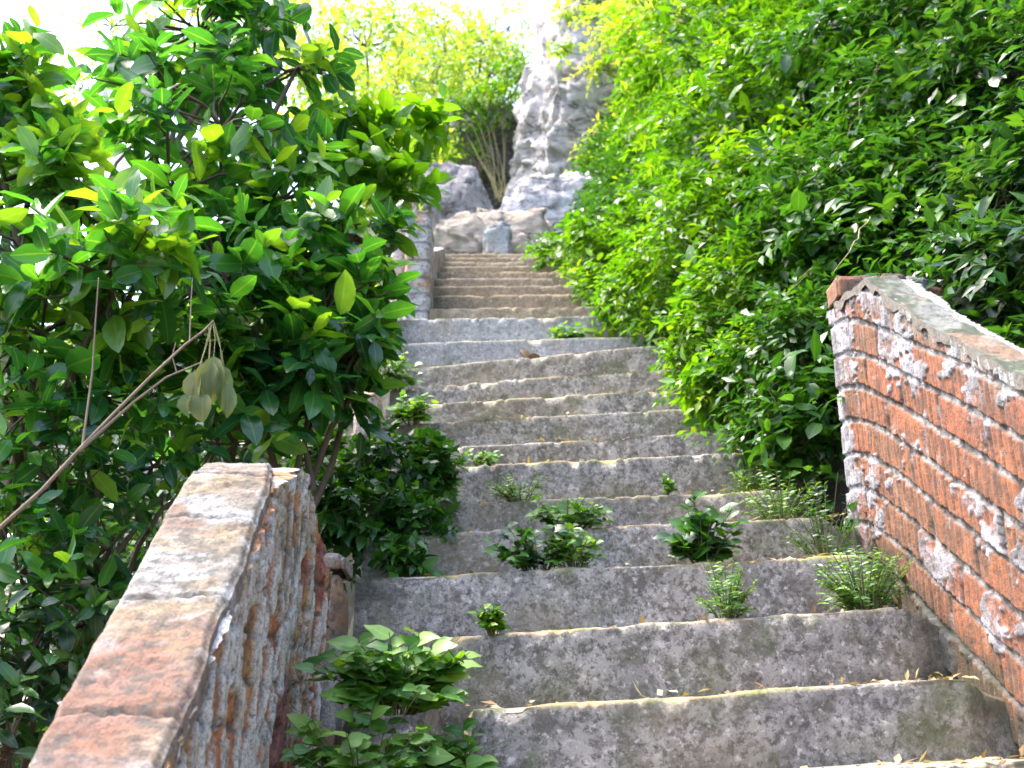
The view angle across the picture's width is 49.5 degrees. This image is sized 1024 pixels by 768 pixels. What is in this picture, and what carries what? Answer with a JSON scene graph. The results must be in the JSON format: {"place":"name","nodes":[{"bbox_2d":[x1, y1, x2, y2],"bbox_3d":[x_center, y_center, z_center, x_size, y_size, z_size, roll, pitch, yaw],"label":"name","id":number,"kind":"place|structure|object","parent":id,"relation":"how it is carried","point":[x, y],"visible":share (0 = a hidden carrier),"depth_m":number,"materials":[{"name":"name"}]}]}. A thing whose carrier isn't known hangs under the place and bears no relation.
{"place":"outdoors","nodes":[
{"label":"outdoors","id":0,"kind":"place"},
{"bbox_2d":[0,0,552,329],"label":"sky","id":1,"kind":"structure","parent":0,"point":[15,9],"materials":[{"name":"white"}]},
{"bbox_2d":[0,0,1023,756],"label":"ground","id":2,"kind":"structure","parent":0,"point":[834,494],"depth_m":4.06,"materials":[{"name":"soil"}]},
{"bbox_2d":[0,549,141,767],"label":"broadleaf bush","id":3,"kind":"object","parent":2,"relation":"on","point":[32,669],"visible":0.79,"depth_m":2.40,"materials":[{"name":"green plant"}]},
{"bbox_2d":[0,503,160,767],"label":"thicket","id":4,"kind":"object","parent":2,"relation":"on","point":[39,731],"visible":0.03,"depth_m":3.37,"materials":[{"name":"green plant"}]},
{"bbox_2d":[0,240,208,480],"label":"thicket","id":5,"kind":"object","parent":2,"relation":"on","point":[77,328],"visible":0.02,"depth_m":4.80,"materials":[{"name":"green plant"}]},
{"bbox_2d":[0,4,226,543],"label":"broadleaf tree","id":6,"kind":"object","parent":2,"relation":"on","point":[50,143],"visible":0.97,"depth_m":2.86,"materials":[{"name":"green plant"}]},
{"bbox_2d":[0,277,236,529],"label":"bare branch","id":7,"kind":"object","parent":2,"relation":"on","point":[210,379],"visible":1,"depth_m":2.09,"materials":[{"name":"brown plant"}]},
{"bbox_2d":[48,0,202,178],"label":"background tree","id":8,"kind":"object","parent":2,"relation":"on","point":[116,30],"visible":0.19,"depth_m":14.07,"materials":[{"name":"green plant"}]},
{"bbox_2d":[0,292,316,690],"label":"broadleaf bush","id":9,"kind":"object","parent":2,"relation":"on","point":[67,533],"visible":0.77,"depth_m":2.74,"materials":[{"name":"green plant"}]},
{"bbox_2d":[1,367,339,569],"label":"thicket","id":10,"kind":"object","parent":2,"relation":"on","point":[243,455],"visible":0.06,"depth_m":4.21,"materials":[{"name":"green plant"}]},
{"bbox_2d":[0,369,352,760],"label":"slope undergrowth","id":11,"kind":"object","parent":2,"relation":"on","point":[343,438],"visible":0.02,"depth_m":5.81,"materials":[{"name":"green plant"}]},
{"bbox_2d":[29,462,332,767],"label":"parapet wall","id":12,"kind":"structure","parent":2,"relation":"on","point":[214,632],"depth_m":1.84,"materials":[{"name":"brick"}]},
{"bbox_2d":[50,0,389,286],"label":"background tree","id":13,"kind":"object","parent":2,"relation":"on","point":[74,99],"visible":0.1,"depth_m":13.71,"materials":[{"name":"green plant"}]},
{"bbox_2d":[51,0,427,462],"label":"broadleaf tree","id":14,"kind":"object","parent":2,"relation":"on","point":[266,227],"visible":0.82,"depth_m":3.60,"materials":[{"name":"green plant"}]},
{"bbox_2d":[306,82,462,459],"bbox_3d":[-0.495,0.031,3.728,0.634,2.457,0.537,0,-18,0],"label":"leafy branch","id":15,"kind":"object","parent":14,"relation":"attached to","point":[390,165],"visible":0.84,"depth_m":4.00,"materials":[{"name":"green plant"}]},
{"bbox_2d":[112,228,419,509],"bbox_3d":[-0.737,0.377,3.085,0.937,1.826,0.644,5,-19,-14],"label":"broadleaf bush","id":16,"kind":"object","parent":2,"relation":"on","point":[304,329],"visible":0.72,"depth_m":3.12,"materials":[{"name":"green plant"}]},
{"bbox_2d":[163,272,382,462],"bbox_3d":[-1.276,-0.042,5.336,1.283,1.904,1.710,0,-18,0],"label":"thicket","id":17,"kind":"object","parent":2,"relation":"on","point":[179,345],"depth_m":5.26,"materials":[{"name":"green plant"}]},
{"bbox_2d":[319,553,352,767],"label":"brick post","id":18,"kind":"object","parent":2,"relation":"on","point":[340,566],"visible":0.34,"depth_m":2.81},
{"bbox_2d":[254,20,428,244],"bbox_3d":[-1.613,-1.869,9.811,1.951,3.370,1.128,-16,-25,40],"label":"background tree","id":19,"kind":"object","parent":2,"relation":"on","point":[300,82],"visible":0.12,"depth_m":10.30,"materials":[{"name":"green plant"}]},
{"bbox_2d":[13,3,684,390],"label":"slope undergrowth","id":20,"kind":"object","parent":2,"relation":"on","point":[595,127],"visible":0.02,"depth_m":11.94,"materials":[{"name":"green plant"}]},
{"bbox_2d":[287,0,435,213],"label":"background tree","id":21,"kind":"object","parent":2,"relation":"on","point":[366,84],"visible":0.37,"depth_m":11.48,"materials":[{"name":"green plant"}]},
{"bbox_2d":[285,419,471,591],"bbox_3d":[-0.450,0.540,3.432,0.644,0.985,0.683,0,-18,0],"label":"bush","id":22,"kind":"object","parent":2,"relation":"on","point":[424,479],"visible":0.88,"depth_m":3.37,"materials":[{"name":"green plant"}]},
{"bbox_2d":[356,0,445,167],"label":"background tree","id":23,"kind":"object","parent":2,"relation":"on","point":[415,9],"visible":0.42,"depth_m":14.92,"materials":[{"name":"green plant"}]},
{"bbox_2d":[282,0,523,104],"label":"background tree","id":24,"kind":"object","parent":2,"relation":"on","point":[362,36],"visible":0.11,"depth_m":19.77,"materials":[{"name":"green plant"}]},
{"bbox_2d":[359,124,463,245],"bbox_3d":[-1.131,-1.870,11.424,0.950,2.715,2.486,-5,-19,16],"label":"background tree","id":25,"kind":"object","parent":2,"relation":"on","point":[440,159],"visible":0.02,"depth_m":12.40,"materials":[{"name":"green plant"}]},
{"bbox_2d":[387,211,444,367],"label":"boundary wall","id":26,"kind":"structure","parent":2,"relation":"on","point":[430,259],"depth_m":6.66,"materials":[{"name":"grey stone"}]},
{"bbox_2d":[387,0,484,164],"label":"background tree","id":27,"kind":"object","parent":2,"relation":"on","point":[441,58],"visible":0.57,"depth_m":15.37,"materials":[{"name":"green plant"}]},
{"bbox_2d":[373,96,517,209],"bbox_3d":[-0.601,-2.572,14.368,2.508,2.250,1.561,0,-18,0],"label":"tree","id":28,"kind":"object","parent":2,"relation":"on","point":[507,153],"visible":0.04,"depth_m":13.81,"materials":[{"name":"plant"}]},
{"bbox_2d":[364,0,536,115],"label":"background tree","id":29,"kind":"object","parent":2,"relation":"on","point":[505,10],"visible":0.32,"depth_m":17.94,"materials":[{"name":"green plant"}]},
{"bbox_2d":[412,161,493,227],"bbox_3d":[-0.571,-1.494,10.615,0.798,1.168,0.943,0,-18,0],"label":"rock","id":30,"kind":"object","parent":2,"relation":"on","point":[465,188],"visible":0.32,"depth_m":10.29,"materials":[{"name":"stone"}]},
{"bbox_2d":[414,48,536,178],"bbox_3d":[-0.426,-2.876,13.478,1.796,2.893,0.986,10,-21,-28],"label":"background tree","id":31,"kind":"object","parent":2,"relation":"on","point":[498,91],"visible":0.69,"depth_m":13.57,"materials":[{"name":"green plant"}]},
{"bbox_2d":[464,120,505,201],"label":"dry grass","id":32,"kind":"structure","parent":2,"relation":"on","point":[495,186],"depth_m":11.54,"materials":[{"name":"plant"}]},
{"bbox_2d":[438,12,535,101],"bbox_3d":[-0.456,-3.958,16.410,1.364,3.729,1.749,-17,-25,41],"label":"background tree","id":33,"kind":"object","parent":2,"relation":"on","point":[499,48],"visible":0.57,"depth_m":16.79,"materials":[{"name":"green plant"}]},
{"bbox_2d":[433,208,558,254],"bbox_3d":[-0.258,-1.145,10.183,1.475,0.991,0.775,0,-18,0],"label":"rock","id":34,"kind":"object","parent":2,"relation":"on","point":[460,232],"visible":0.3,"depth_m":9.91,"materials":[{"name":"stone"}]},
{"bbox_2d":[482,221,512,254],"bbox_3d":[-0.123,-1.130,9.671,0.274,0.584,0.167,0,-18,0],"label":"plaster slab","id":35,"kind":"object","parent":2,"relation":"on","point":[497,238],"depth_m":9.67,"materials":[{"name":"grey stone"}]},
{"bbox_2d":[498,171,598,250],"bbox_3d":[0.361,-1.532,10.736,1.115,1.126,0.633,0,-18,0],"label":"rock","id":36,"kind":"object","parent":2,"relation":"on","point":[552,194],"visible":0.29,"depth_m":10.54,"materials":[{"name":"stone"}]},
{"bbox_2d":[516,200,660,315],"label":"hillside bush","id":37,"kind":"object","parent":2,"relation":"on","point":[588,269],"visible":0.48,"depth_m":7.43,"materials":[{"name":"green plant"}]},
{"bbox_2d":[502,0,684,200],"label":"rock cliff","id":38,"kind":"structure","parent":2,"relation":"on","point":[554,113],"depth_m":12.70,"materials":[{"name":"stone"}]},
{"bbox_2d":[546,0,704,106],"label":"hillside bush","id":39,"kind":"object","parent":2,"relation":"on","point":[599,66],"visible":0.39,"depth_m":12.04,"materials":[{"name":"green plant"}]},
{"bbox_2d":[599,34,716,249],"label":"hillside bush","id":40,"kind":"object","parent":2,"relation":"on","point":[621,203],"visible":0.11,"depth_m":8.88,"materials":[{"name":"green plant"}]},
{"bbox_2d":[577,156,792,353],"bbox_3d":[0.981,-0.549,5.792,1.275,1.114,1.381,0,-18,0],"label":"hillside bush","id":41,"kind":"object","parent":2,"relation":"on","point":[616,289],"visible":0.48,"depth_m":5.72,"materials":[{"name":"green plant"}]},
{"bbox_2d":[349,254,1023,767],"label":"stone staircase","id":42,"kind":"structure","parent":2,"relation":"on","point":[625,448],"depth_m":2.95,"materials":[{"name":"stone"}]},
{"bbox_2d":[274,678,454,767],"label":"weed","id":43,"kind":"object","parent":42,"relation":"on","point":[355,749],"visible":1,"depth_m":2.12,"materials":[{"name":"green plant"}]},
{"bbox_2d":[353,391,382,451],"bbox_3d":[-0.583,0.151,4.495,0.102,0.208,0.223,0,-18,0],"label":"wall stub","id":44,"kind":"object","parent":42,"relation":"on","point":[357,428],"depth_m":4.41,"materials":[{"name":"grey stone"}]},
{"bbox_2d":[292,617,482,715],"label":"weed","id":45,"kind":"object","parent":42,"relation":"on","point":[403,677],"visible":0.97,"depth_m":2.24,"materials":[{"name":"green plant"}]},
{"bbox_2d":[378,350,424,390],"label":"weed","id":46,"kind":"object","parent":42,"relation":"on","point":[399,375],"visible":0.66,"depth_m":5.22,"materials":[{"name":"green plant"}]},
{"bbox_2d":[383,385,438,424],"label":"weed","id":47,"kind":"object","parent":42,"relation":"on","point":[414,414],"visible":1,"depth_m":4.57,"materials":[{"name":"green plant"}]},
{"bbox_2d":[398,711,465,767],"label":"weed","id":48,"kind":"object","parent":42,"relation":"on","point":[428,730],"visible":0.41,"depth_m":2.20,"materials":[{"name":"green plant"}]},
{"bbox_2d":[420,710,511,767],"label":"weed","id":49,"kind":"object","parent":42,"relation":"on","point":[477,760],"visible":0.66,"depth_m":2.21,"materials":[{"name":"green plant"}]},
{"bbox_2d":[462,448,503,466],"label":"weed","id":50,"kind":"object","parent":42,"relation":"on","point":[490,460],"visible":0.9,"depth_m":4.00,"materials":[{"name":"green plant"}]},
{"bbox_2d":[467,601,510,635],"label":"weed","id":51,"kind":"object","parent":42,"relation":"on","point":[491,621],"visible":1,"depth_m":2.65,"materials":[{"name":"green plant"}]},
{"bbox_2d":[483,467,557,501],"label":"weed","id":52,"kind":"object","parent":42,"relation":"on","point":[515,496],"visible":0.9,"depth_m":3.64,"materials":[{"name":"green plant"}]},
{"bbox_2d":[519,350,540,358],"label":"dead leaf","id":53,"kind":"object","parent":42,"relation":"on","point":[525,353],"visible":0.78,"depth_m":5.62,"materials":[{"name":"brown plant"}]},
{"bbox_2d":[481,521,594,570],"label":"weed","id":54,"kind":"object","parent":42,"relation":"on","point":[521,555],"visible":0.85,"depth_m":3.03,"materials":[{"name":"green plant"}]},
{"bbox_2d":[544,319,588,338],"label":"weed","id":55,"kind":"object","parent":42,"relation":"on","point":[563,334],"visible":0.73,"depth_m":5.94,"materials":[{"name":"green plant"}]},
{"bbox_2d":[525,495,614,528],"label":"weed","id":56,"kind":"object","parent":42,"relation":"on","point":[577,514],"visible":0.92,"depth_m":3.30,"materials":[{"name":"green plant"}]},
{"bbox_2d":[543,522,607,567],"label":"weed","id":57,"kind":"object","parent":42,"relation":"on","point":[575,544],"visible":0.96,"depth_m":3.01,"materials":[{"name":"green plant"}]},
{"bbox_2d":[658,462,678,494],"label":"weed","id":58,"kind":"object","parent":42,"relation":"on","point":[668,488],"visible":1,"depth_m":3.63,"materials":[{"name":"green plant"}]},
{"bbox_2d":[653,477,749,562],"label":"weed","id":59,"kind":"object","parent":42,"relation":"on","point":[696,528],"visible":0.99,"depth_m":3.04,"materials":[{"name":"green plant"}]},
{"bbox_2d":[404,293,1023,767],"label":"leaf litter","id":60,"kind":"object","parent":42,"relation":"on","point":[896,757],"visible":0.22,"depth_m":2.45,"materials":[{"name":"brown plant"}]},
{"bbox_2d":[689,555,761,617],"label":"weed","id":61,"kind":"object","parent":42,"relation":"on","point":[731,606],"visible":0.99,"depth_m":2.71,"materials":[{"name":"green plant"}]},
{"bbox_2d":[720,448,787,492],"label":"weed","id":62,"kind":"object","parent":42,"relation":"on","point":[750,482],"visible":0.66,"depth_m":3.71,"materials":[{"name":"green plant"}]},
{"bbox_2d":[734,468,838,519],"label":"weed","id":63,"kind":"object","parent":42,"relation":"on","point":[775,511],"visible":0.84,"depth_m":3.39,"materials":[{"name":"green plant"}]},
{"bbox_2d":[772,474,861,556],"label":"weed","id":64,"kind":"object","parent":42,"relation":"on","point":[817,543],"visible":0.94,"depth_m":3.11,"materials":[{"name":"green plant"}]},
{"bbox_2d":[806,530,913,610],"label":"weed","id":65,"kind":"object","parent":42,"relation":"on","point":[850,598],"visible":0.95,"depth_m":2.73,"materials":[{"name":"green plant"}]},
{"bbox_2d":[590,0,869,258],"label":"hillside bush","id":66,"kind":"object","parent":2,"relation":"on","point":[716,111],"visible":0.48,"depth_m":6.27,"materials":[{"name":"green plant"}]},
{"bbox_2d":[645,209,851,454],"bbox_3d":[1.073,-0.197,4.635,1.057,1.270,1.221,0,-18,0],"label":"hillside bush","id":67,"kind":"object","parent":2,"relation":"on","point":[696,399],"visible":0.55,"depth_m":4.67,"materials":[{"name":"green plant"}]},
{"bbox_2d":[637,333,690,349],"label":"dry twig","id":68,"kind":"object","parent":67,"relation":"attached to","point":[662,340],"visible":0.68,"depth_m":4.95,"materials":[{"name":"wood"}]},
{"bbox_2d":[675,270,860,522],"bbox_3d":[1.008,0.069,3.990,0.779,0.996,0.818,-17,-25,41],"label":"hillside bush","id":69,"kind":"object","parent":2,"relation":"on","point":[775,442],"visible":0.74,"depth_m":3.83,"materials":[{"name":"green plant"}]},
{"bbox_2d":[764,267,811,318],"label":"dry twig","id":70,"kind":"object","parent":69,"relation":"on","point":[792,288],"visible":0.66,"depth_m":4.07,"materials":[{"name":"wood"}]},
{"bbox_2d":[555,0,1023,606],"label":"hillside undergrowth","id":71,"kind":"object","parent":2,"relation":"on","point":[603,162],"visible":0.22,"depth_m":4.33,"materials":[{"name":"green plant"}]},
{"bbox_2d":[713,94,966,346],"bbox_3d":[1.440,-0.625,4.694,1.202,1.318,1.438,0,-18,0],"label":"hillside bush","id":72,"kind":"object","parent":2,"relation":"on","point":[800,201],"visible":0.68,"depth_m":4.47,"materials":[{"name":"green plant"}]},
{"bbox_2d":[833,217,870,272],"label":"dry twig","id":73,"kind":"object","parent":72,"relation":"attached to","point":[851,246],"visible":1,"depth_m":3.97,"materials":[{"name":"wood"}]},
{"bbox_2d":[847,56,887,137],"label":"dry twig","id":74,"kind":"object","parent":72,"relation":"on","point":[861,96],"visible":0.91,"depth_m":4.73,"materials":[{"name":"wood"}]},
{"bbox_2d":[724,0,1015,188],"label":"hillside bush","id":75,"kind":"object","parent":2,"relation":"on","point":[841,62],"visible":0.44,"depth_m":5.24,"materials":[{"name":"green plant"}]},
{"bbox_2d":[828,275,1023,758],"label":"brick wall","id":76,"kind":"structure","parent":2,"relation":"on","point":[929,386],"depth_m":2.70,"materials":[{"name":"brick"}]},
{"bbox_2d":[826,276,862,310],"bbox_3d":[1.095,-0.297,3.642,0.097,0.079,0.126,0,-18,0],"label":"loose brick","id":77,"kind":"object","parent":76,"relation":"on","point":[838,288],"visible":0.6,"depth_m":3.59,"materials":[{"name":"brick"}]},
{"bbox_2d":[861,275,880,278],"bbox_3d":[1.169,-0.301,3.653,0.085,0.080,0.120,0,-18,0],"label":"loose brick","id":78,"kind":"object","parent":76,"relation":"on","point":[865,276],"visible":0.06,"depth_m":3.62,"materials":[{"name":"brick"}]},
{"bbox_2d":[880,273,905,279],"bbox_3d":[1.243,-0.309,3.667,0.087,0.079,0.124,0,-18,0],"label":"loose brick","id":79,"kind":"object","parent":76,"relation":"on","point":[901,276],"visible":0.1,"depth_m":3.63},
{"bbox_2d":[906,276,927,290],"bbox_3d":[1.317,-0.300,3.674,0.080,0.080,0.121,0,-18,0],"label":"loose brick","id":80,"kind":"object","parent":76,"relation":"on","point":[923,281],"visible":0.18,"depth_m":3.63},
{"bbox_2d":[928,287,943,295],"bbox_3d":[1.380,-0.266,3.676,0.070,0.077,0.123,0,-18,0],"label":"loose brick","id":81,"kind":"object","parent":76,"relation":"on","point":[937,291],"visible":0.11,"depth_m":3.63,"materials":[{"name":"brown brick"}]},
{"bbox_2d":[841,0,1023,345],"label":"hillside bush","id":82,"kind":"object","parent":2,"relation":"on","point":[1011,244],"visible":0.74,"depth_m":3.82,"materials":[{"name":"green plant"}]}
]}

